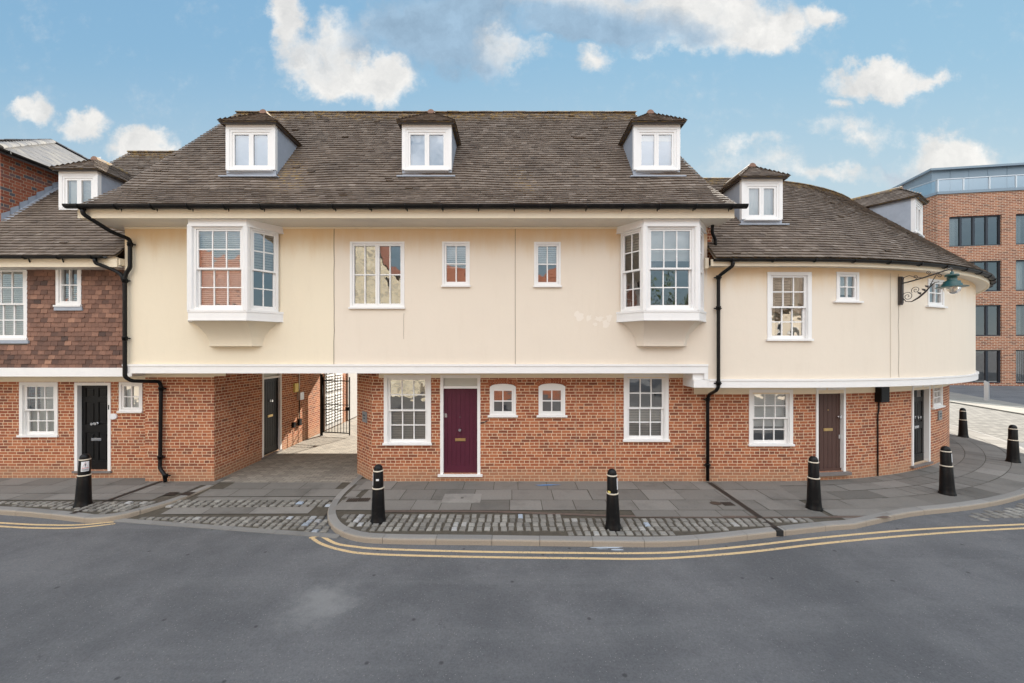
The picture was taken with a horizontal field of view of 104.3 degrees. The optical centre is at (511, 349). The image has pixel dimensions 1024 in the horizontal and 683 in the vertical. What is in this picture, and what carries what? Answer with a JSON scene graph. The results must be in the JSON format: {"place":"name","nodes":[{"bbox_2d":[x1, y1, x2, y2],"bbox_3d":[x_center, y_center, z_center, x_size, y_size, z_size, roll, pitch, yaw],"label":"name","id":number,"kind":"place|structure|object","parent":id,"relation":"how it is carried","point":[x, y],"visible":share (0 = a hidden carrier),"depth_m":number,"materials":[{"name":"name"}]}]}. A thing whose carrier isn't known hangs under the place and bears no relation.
{"place":"outdoors","nodes":[
{"label":"outdoors","id":0,"kind":"place"},
{"bbox_2d":[0,477,228,513],"bbox_3d":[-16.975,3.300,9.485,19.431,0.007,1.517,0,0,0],"label":"pavement","id":1,"kind":"structure","parent":0,"point":[11,488],"depth_m":9.43,"materials":[{"name":"grey concrete"}]},
{"bbox_2d":[0,139,104,408],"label":"building","id":2,"kind":"structure","parent":1,"relation":"on","point":[28,177],"depth_m":10.87,"materials":[{"name":"brick"}]},
{"bbox_2d":[0,501,155,513],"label":"sett strip","id":3,"kind":"object","parent":1,"relation":"on","point":[121,507],"visible":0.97,"depth_m":8.38,"materials":[{"name":"stone"}]},
{"bbox_2d":[73,453,92,507],"bbox_3d":[-9.050,2.770,8.421,0.300,1.120,0.300,1,-1,0],"label":"bollard","id":4,"kind":"object","parent":3,"relation":"on","point":[83,494],"visible":0.99,"depth_m":8.35,"materials":[{"name":"black paint"}]},
{"bbox_2d":[0,150,175,477],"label":"house","id":5,"kind":"structure","parent":1,"relation":"on","point":[61,351],"depth_m":10.15,"materials":[{"name":"brown brick"}]},
{"bbox_2d":[0,270,27,339],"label":"window","id":6,"kind":"structure","parent":5,"relation":"in","point":[14,332],"depth_m":9.80,"materials":[{"name":"white paint"}]},
{"bbox_2d":[16,382,58,436],"bbox_3d":[-12.115,1.545,10.263,1.034,1.402,0.233,0,0,0],"label":"window","id":7,"kind":"structure","parent":5,"relation":"in","point":[42,422],"depth_m":10.23,"materials":[{"name":"white paint"}]},
{"bbox_2d":[53,270,81,306],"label":"window","id":8,"kind":"structure","parent":5,"relation":"in","point":[60,274],"depth_m":9.64,"materials":[{"name":"white paint"}]},
{"bbox_2d":[72,382,111,472],"bbox_3d":[-10.734,2.009,10.255,0.986,2.312,0.210,0,0,0],"label":"door","id":9,"kind":"structure","parent":5,"relation":"in","point":[92,422],"depth_m":10.29,"materials":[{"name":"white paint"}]},
{"bbox_2d":[116,382,142,412],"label":"window","id":10,"kind":"structure","parent":5,"relation":"in","point":[134,396],"depth_m":10.21,"materials":[{"name":"white paint"}]},
{"bbox_2d":[70,481,162,513],"bbox_3d":[-8.785,3.294,8.990,0.124,0.004,2.021,0,0,2],"label":"slot drain","id":11,"kind":"object","parent":1,"relation":"on","point":[74,512],"visible":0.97,"depth_m":8.97,"materials":[{"name":"metal"}]},
{"bbox_2d":[164,492,178,494],"bbox_3d":[-7.768,3.292,9.085,0.240,0.005,0.200,0,0,-3],"label":"utility cover","id":12,"kind":"object","parent":1,"relation":"on","point":[171,493],"visible":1,"depth_m":9.09,"materials":[{"name":"metal"}]},
{"bbox_2d":[180,492,193,494],"bbox_3d":[-7.418,3.292,9.085,0.240,0.005,0.200,0,0,-3],"label":"utility cover","id":13,"kind":"object","parent":1,"relation":"on","point":[186,493],"visible":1,"depth_m":9.09,"materials":[{"name":"metal"}]},
{"bbox_2d":[221,417,359,481],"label":"passage paving","id":14,"kind":"structure","parent":0,"point":[328,457],"depth_m":11.50,"materials":[{"name":"grey stone"}]},
{"bbox_2d":[320,374,349,435],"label":"gate","id":15,"kind":"structure","parent":14,"relation":"on","point":[322,404],"depth_m":15.05,"materials":[{"name":"black metal"}]},
{"bbox_2d":[0,381,1023,682],"bbox_3d":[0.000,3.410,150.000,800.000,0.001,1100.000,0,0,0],"label":"road","id":16,"kind":"structure","parent":0,"point":[126,603],"depth_m":5.22,"materials":[{"name":"grey asphalt"}]},
{"bbox_2d":[0,521,111,525],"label":"yellow line","id":17,"kind":"object","parent":16,"relation":"on","point":[52,524],"visible":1,"depth_m":7.74,"materials":[{"name":"paint"}]},
{"bbox_2d":[0,523,114,528],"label":"yellow line","id":18,"kind":"object","parent":16,"relation":"on","point":[51,527],"visible":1,"depth_m":7.61,"materials":[{"name":"paint"}]},
{"bbox_2d":[0,479,221,522],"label":"kerb","id":19,"kind":"structure","parent":16,"relation":"on","point":[55,515],"depth_m":8.09,"materials":[{"name":"stone"}]},
{"bbox_2d":[112,518,339,538],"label":"flush kerb","id":20,"kind":"structure","parent":16,"relation":"on","point":[242,529],"depth_m":7.54,"materials":[{"name":"concrete"}]},
{"bbox_2d":[127,482,350,530],"bbox_3d":[-5.800,3.364,8.650,4.000,0.104,2.700,0,0,0],"label":"crossover bed","id":21,"kind":"object","parent":16,"relation":"on","point":[318,511],"visible":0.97,"depth_m":8.18,"materials":[{"name":"grey stone"}]},
{"bbox_2d":[138,499,330,532],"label":"crossover setts","id":22,"kind":"structure","parent":21,"relation":"on","point":[263,519],"depth_m":7.95,"materials":[{"name":"stone"}]},
{"bbox_2d":[162,482,342,513],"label":"crossover slabs","id":23,"kind":"structure","parent":21,"relation":"on","point":[291,488],"depth_m":9.12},
{"bbox_2d":[336,477,843,536],"bbox_3d":[1.225,3.312,9.002,10.550,0.001,3.996,0,0,0],"label":"paving bed","id":24,"kind":"object","parent":16,"relation":"on","point":[524,532],"visible":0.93,"depth_m":7.65,"materials":[{"name":"grey stone"}]},
{"bbox_2d":[341,514,813,535],"bbox_3d":[1.216,3.302,7.496,9.120,0.048,0.898,0,0,0],"label":"sett strip","id":25,"kind":"object","parent":24,"relation":"on","point":[583,524],"visible":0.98,"depth_m":7.50,"materials":[{"name":"stone"}]},
{"bbox_2d":[370,464,385,524],"bbox_3d":[-2.569,2.770,7.647,0.300,1.120,0.300,0,0,0],"label":"bollard","id":26,"kind":"object","parent":25,"relation":"on","point":[378,509],"visible":0.98,"depth_m":7.56,"materials":[{"name":"black paint"}]},
{"bbox_2d":[605,468,621,531],"bbox_3d":[1.859,2.770,7.365,0.300,1.120,0.300,-1,-1,0],"label":"bollard","id":27,"kind":"object","parent":25,"relation":"on","point":[612,513],"visible":0.99,"depth_m":7.28,"materials":[{"name":"black metal"}]},
{"bbox_2d":[385,510,890,517],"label":"border stones","id":28,"kind":"object","parent":24,"relation":"on","point":[605,515],"visible":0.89,"depth_m":7.95,"materials":[{"name":"grey stone"}]},
{"bbox_2d":[590,547,622,549],"bbox_3d":[1.623,3.405,6.805,0.587,0.005,0.116,0,0,0],"label":"paint mark","id":29,"kind":"object","parent":16,"relation":"on","point":[607,547],"visible":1,"depth_m":6.83,"materials":[{"name":"white paint"}]},
{"bbox_2d":[310,527,1023,559],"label":"yellow line","id":30,"kind":"object","parent":16,"relation":"on","point":[365,553],"visible":1,"depth_m":6.64,"materials":[{"name":"paint"}]},
{"bbox_2d":[321,523,1023,553],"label":"yellow line","id":31,"kind":"object","parent":16,"relation":"on","point":[340,544],"visible":1,"depth_m":6.80,"materials":[{"name":"paint"}]},
{"bbox_2d":[327,424,1023,546],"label":"kerb","id":32,"kind":"structure","parent":16,"relation":"on","point":[336,525],"depth_m":7.05,"materials":[{"name":"concrete"}]},
{"bbox_2d":[773,528,783,535],"bbox_3d":[4.865,3.345,7.292,0.130,0.099,0.128,0,0,0],"label":"drain outlet","id":33,"kind":"object","parent":32,"relation":"in","point":[779,532],"visible":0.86,"depth_m":7.23,"materials":[{"name":"black metal"}]},
{"bbox_2d":[891,163,1023,385],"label":"apartment block","id":34,"kind":"structure","parent":16,"relation":"on","point":[974,215],"depth_m":37.59,"materials":[{"name":"brown brick"}]},
{"bbox_2d":[949,215,999,246],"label":"window","id":35,"kind":"structure","parent":34,"relation":"in","point":[958,219],"depth_m":37.69,"materials":[{"name":"metal"}]},
{"bbox_2d":[964,350,999,382],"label":"window","id":36,"kind":"structure","parent":34,"relation":"in","point":[985,351],"depth_m":37.49,"materials":[{"name":"glass"}]},
{"bbox_2d":[971,261,999,291],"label":"window","id":37,"kind":"structure","parent":34,"relation":"in","point":[985,262],"depth_m":37.45,"materials":[{"name":"metal"}]},
{"bbox_2d":[976,305,999,335],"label":"window","id":38,"kind":"structure","parent":34,"relation":"in","point":[985,306],"depth_m":37.49,"materials":[{"name":"glass"}]},
{"bbox_2d":[1016,214,1023,244],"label":"window","id":39,"kind":"structure","parent":34,"relation":"in","point":[1019,215],"depth_m":37.40,"materials":[{"name":"metal"}]},
{"bbox_2d":[1016,260,1023,290],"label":"window","id":40,"kind":"structure","parent":34,"relation":"in","point":[1019,263],"depth_m":37.41,"materials":[{"name":"glass"}]},
{"bbox_2d":[1016,305,1023,335],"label":"window","id":41,"kind":"structure","parent":34,"relation":"in","point":[1019,306],"depth_m":37.40,"materials":[{"name":"glass"}]},
{"bbox_2d":[1016,350,1023,382],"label":"window","id":42,"kind":"structure","parent":34,"relation":"in","point":[1016,350],"depth_m":37.39,"materials":[{"name":"glass"}]},
{"bbox_2d":[969,503,1023,520],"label":"carriageway setts","id":43,"kind":"structure","parent":16,"relation":"on","point":[1002,514],"depth_m":8.21,"materials":[{"name":"stone"}]},
{"bbox_2d":[0,0,1023,197],"label":"sky","id":44,"kind":"structure","parent":0,"point":[851,98],"materials":[{"name":"blue"}]},
{"bbox_2d":[332,425,1023,519],"bbox_3d":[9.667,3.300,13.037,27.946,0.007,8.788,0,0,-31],"label":"pavement","id":45,"kind":"structure","parent":0,"point":[786,496],"depth_m":9.11,"materials":[{"name":"grey concrete"}]},
{"bbox_2d":[346,498,358,501],"bbox_3d":[-3.482,3.292,8.700,0.240,0.005,0.200,0,0,-3],"label":"utility cover","id":46,"kind":"object","parent":45,"relation":"on","point":[352,499],"visible":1,"depth_m":8.67,"materials":[{"name":"metal"}]},
{"bbox_2d":[357,498,370,501],"bbox_3d":[-3.237,3.292,8.719,0.240,0.005,0.200,0,0,-3],"label":"utility cover","id":47,"kind":"object","parent":45,"relation":"on","point":[364,499],"visible":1,"depth_m":8.73,"materials":[{"name":"metal"}]},
{"bbox_2d":[62,109,748,482],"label":"house","id":48,"kind":"structure","parent":45,"relation":"on","point":[486,295],"depth_m":9.40,"materials":[{"name":"beige paint"}]},
{"bbox_2d":[187,219,283,345],"bbox_3d":[-6.515,-1.475,9.096,2.260,2.810,0.642,0,0,0],"label":"bay window","id":49,"kind":"structure","parent":48,"relation":"in","point":[245,324],"depth_m":8.98,"materials":[{"name":"white paint"}]},
{"bbox_2d":[261,373,282,459],"bbox_3d":[-7.547,1.990,12.419,0.190,2.700,1.080,0,0,-1],"label":"door","id":50,"kind":"structure","parent":48,"relation":"in","point":[271,382],"depth_m":12.50,"materials":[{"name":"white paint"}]},
{"bbox_2d":[324,373,342,429],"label":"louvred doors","id":51,"kind":"structure","parent":48,"relation":"in","point":[330,387],"depth_m":16.61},
{"bbox_2d":[348,241,404,308],"bbox_3d":[-3.180,-1.745,9.422,1.324,1.586,0.155,0,0,0],"label":"window","id":52,"kind":"structure","parent":48,"relation":"in","point":[377,244],"depth_m":9.40,"materials":[{"name":"white paint"}]},
{"bbox_2d":[382,375,431,444],"bbox_3d":[-2.611,1.519,10.013,1.225,1.743,0.233,0,0,0],"label":"window","id":53,"kind":"structure","parent":48,"relation":"in","point":[396,432],"depth_m":9.99,"materials":[{"name":"white paint"}]},
{"bbox_2d":[441,241,470,286],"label":"window","id":54,"kind":"structure","parent":48,"relation":"in","point":[451,250],"depth_m":9.40,"materials":[{"name":"white paint"}]},
{"bbox_2d":[438,375,482,476],"bbox_3d":[-1.291,1.911,10.020,1.109,2.526,0.260,0,0,0],"label":"door","id":55,"kind":"structure","parent":48,"relation":"in","point":[459,394],"depth_m":10.02,"materials":[{"name":"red wood"}]},
{"bbox_2d":[488,379,517,416],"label":"window","id":56,"kind":"structure","parent":48,"relation":"in","point":[502,387],"depth_m":9.95,"materials":[{"name":"white paint"}]},
{"bbox_2d":[533,242,561,286],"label":"window","id":57,"kind":"structure","parent":48,"relation":"in","point":[547,258],"depth_m":9.40,"materials":[{"name":"white paint"}]},
{"bbox_2d":[536,378,566,416],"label":"window","id":58,"kind":"structure","parent":48,"relation":"in","point":[551,386],"depth_m":9.95,"materials":[{"name":"white paint"}]},
{"bbox_2d":[623,374,669,441],"bbox_3d":[3.350,1.463,10.013,1.169,1.679,0.233,0,0,0],"label":"window","id":59,"kind":"structure","parent":48,"relation":"in","point":[639,421],"depth_m":9.99,"materials":[{"name":"white paint"}]},
{"bbox_2d":[616,219,706,345],"bbox_3d":[3.527,-1.475,9.094,2.145,2.810,0.639,0,0,0],"label":"bay window","id":60,"kind":"structure","parent":48,"relation":"in","point":[663,240],"depth_m":8.96,"materials":[{"name":"white paint"}]},
{"bbox_2d":[441,494,481,502],"bbox_3d":[-1.105,3.300,8.812,0.840,0.019,0.520,0,0,0],"label":"inspection cover","id":61,"kind":"object","parent":45,"relation":"on","point":[461,498],"visible":1,"depth_m":8.79,"materials":[{"name":"grey metal"}]},
{"bbox_2d":[710,501,720,504],"bbox_3d":[4.354,3.295,8.520,0.240,0.001,0.200,0,0,0],"label":"utility cover","id":62,"kind":"object","parent":45,"relation":"on","point":[715,503],"visible":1,"depth_m":8.50,"materials":[{"name":"metal"}]},
{"bbox_2d":[720,502,735,505],"bbox_3d":[4.595,3.292,8.485,0.240,0.005,0.200,0,0,-3],"label":"utility cover","id":63,"kind":"object","parent":45,"relation":"on","point":[727,503],"visible":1,"depth_m":8.47,"materials":[{"name":"metal"}]},
{"bbox_2d":[707,482,778,527],"bbox_3d":[4.870,3.294,8.590,0.124,0.004,2.520,0,0,0],"label":"slot drain","id":64,"kind":"object","parent":45,"relation":"on","point":[747,508],"visible":1,"depth_m":8.41,"materials":[{"name":"metal"}]},
{"bbox_2d":[805,456,822,511],"bbox_3d":[6.244,2.770,8.242,0.300,1.120,0.300,-1,0,0],"label":"bollard","id":65,"kind":"object","parent":45,"relation":"on","point":[813,501],"visible":0.98,"depth_m":8.16,"materials":[{"name":"black paint"}]},
{"bbox_2d":[683,163,996,481],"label":"house","id":66,"kind":"structure","parent":45,"relation":"on","point":[831,354],"depth_m":9.95,"materials":[{"name":"beige paint"}]},
{"bbox_2d":[748,390,794,445],"bbox_3d":[6.465,1.711,10.013,1.146,1.407,0.233,0,0,0],"label":"window","id":67,"kind":"structure","parent":66,"relation":"in","point":[764,409],"depth_m":10.02,"materials":[{"name":"white paint"}]},
{"bbox_2d":[766,272,813,340],"bbox_3d":[6.543,-1.008,9.466,1.096,1.624,0.242,0,0,0],"label":"window","id":68,"kind":"structure","parent":66,"relation":"in","point":[801,316],"depth_m":9.44,"materials":[{"name":"white paint"}]},
{"bbox_2d":[816,387,851,476],"bbox_3d":[8.045,2.070,10.085,1.003,2.200,0.260,0,0,-8],"label":"door","id":69,"kind":"structure","parent":66,"relation":"in","point":[830,408],"depth_m":10.13,"materials":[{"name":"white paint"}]},
{"bbox_2d":[833,272,863,302],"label":"window","id":70,"kind":"structure","parent":66,"relation":"in","point":[843,279],"depth_m":9.51,"materials":[{"name":"white paint"}]},
{"bbox_2d":[910,385,933,467],"bbox_3d":[11.289,2.090,11.055,1.141,2.240,0.220,0,0,-25],"label":"door","id":71,"kind":"structure","parent":66,"relation":"in","point":[920,399],"depth_m":11.19,"materials":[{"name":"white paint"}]},
{"bbox_2d":[898,268,969,304],"bbox_3d":[9.623,-1.451,9.166,0.520,0.732,1.234,0,0,-23],"label":"wall lamp","id":72,"kind":"object","parent":66,"relation":"attached to","point":[952,282],"visible":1,"depth_m":9.05,"materials":[{"name":"metal"}]},
{"bbox_2d":[925,278,947,307],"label":"window","id":73,"kind":"structure","parent":66,"relation":"in","point":[940,294],"depth_m":10.26,"materials":[{"name":"white paint"}]},
{"bbox_2d":[931,384,945,409],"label":"window","id":74,"kind":"structure","parent":66,"relation":"in","point":[937,393],"depth_m":11.59,"materials":[{"name":"white paint"}]},
{"bbox_2d":[938,446,956,495],"bbox_3d":[9.918,2.770,9.092,0.300,1.120,0.300,-1,-1,0],"label":"bollard","id":75,"kind":"object","parent":45,"relation":"on","point":[946,480],"visible":1,"depth_m":9.02,"materials":[{"name":"black paint"}]},
{"bbox_2d":[957,408,968,437],"bbox_3d":[16.980,2.770,14.993,0.300,1.120,0.300,0,-1,0],"label":"bollard","id":76,"kind":"object","parent":45,"relation":"on","point":[963,428],"visible":1,"depth_m":14.92,"materials":[{"name":"black metal"}]},
{"bbox_2d":[1005,425,1020,462],"bbox_3d":[14.673,2.770,11.662,0.300,1.120,0.300,-1,0,0],"label":"bollard","id":77,"kind":"object","parent":45,"relation":"on","point":[1013,453],"visible":0.99,"depth_m":11.60,"materials":[{"name":"black paint"}]},
{"bbox_2d":[949,403,1023,441],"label":"side street","id":78,"kind":"structure","parent":0,"point":[994,423],"depth_m":19.02,"materials":[{"name":"grey stone"}]},
{"bbox_2d":[949,392,1023,414],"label":"pavement","id":79,"kind":"structure","parent":0,"point":[981,402],"depth_m":24.41,"materials":[{"name":"grey concrete"}]},
{"bbox_2d":[984,380,989,399],"bbox_3d":[31.000,2.690,26.000,0.279,1.280,0.199,0,0,-31],"label":"steel post","id":80,"kind":"object","parent":79,"relation":"on","point":[986,390],"visible":1,"depth_m":25.96,"materials":[{"name":"grey metal"}]}
]}

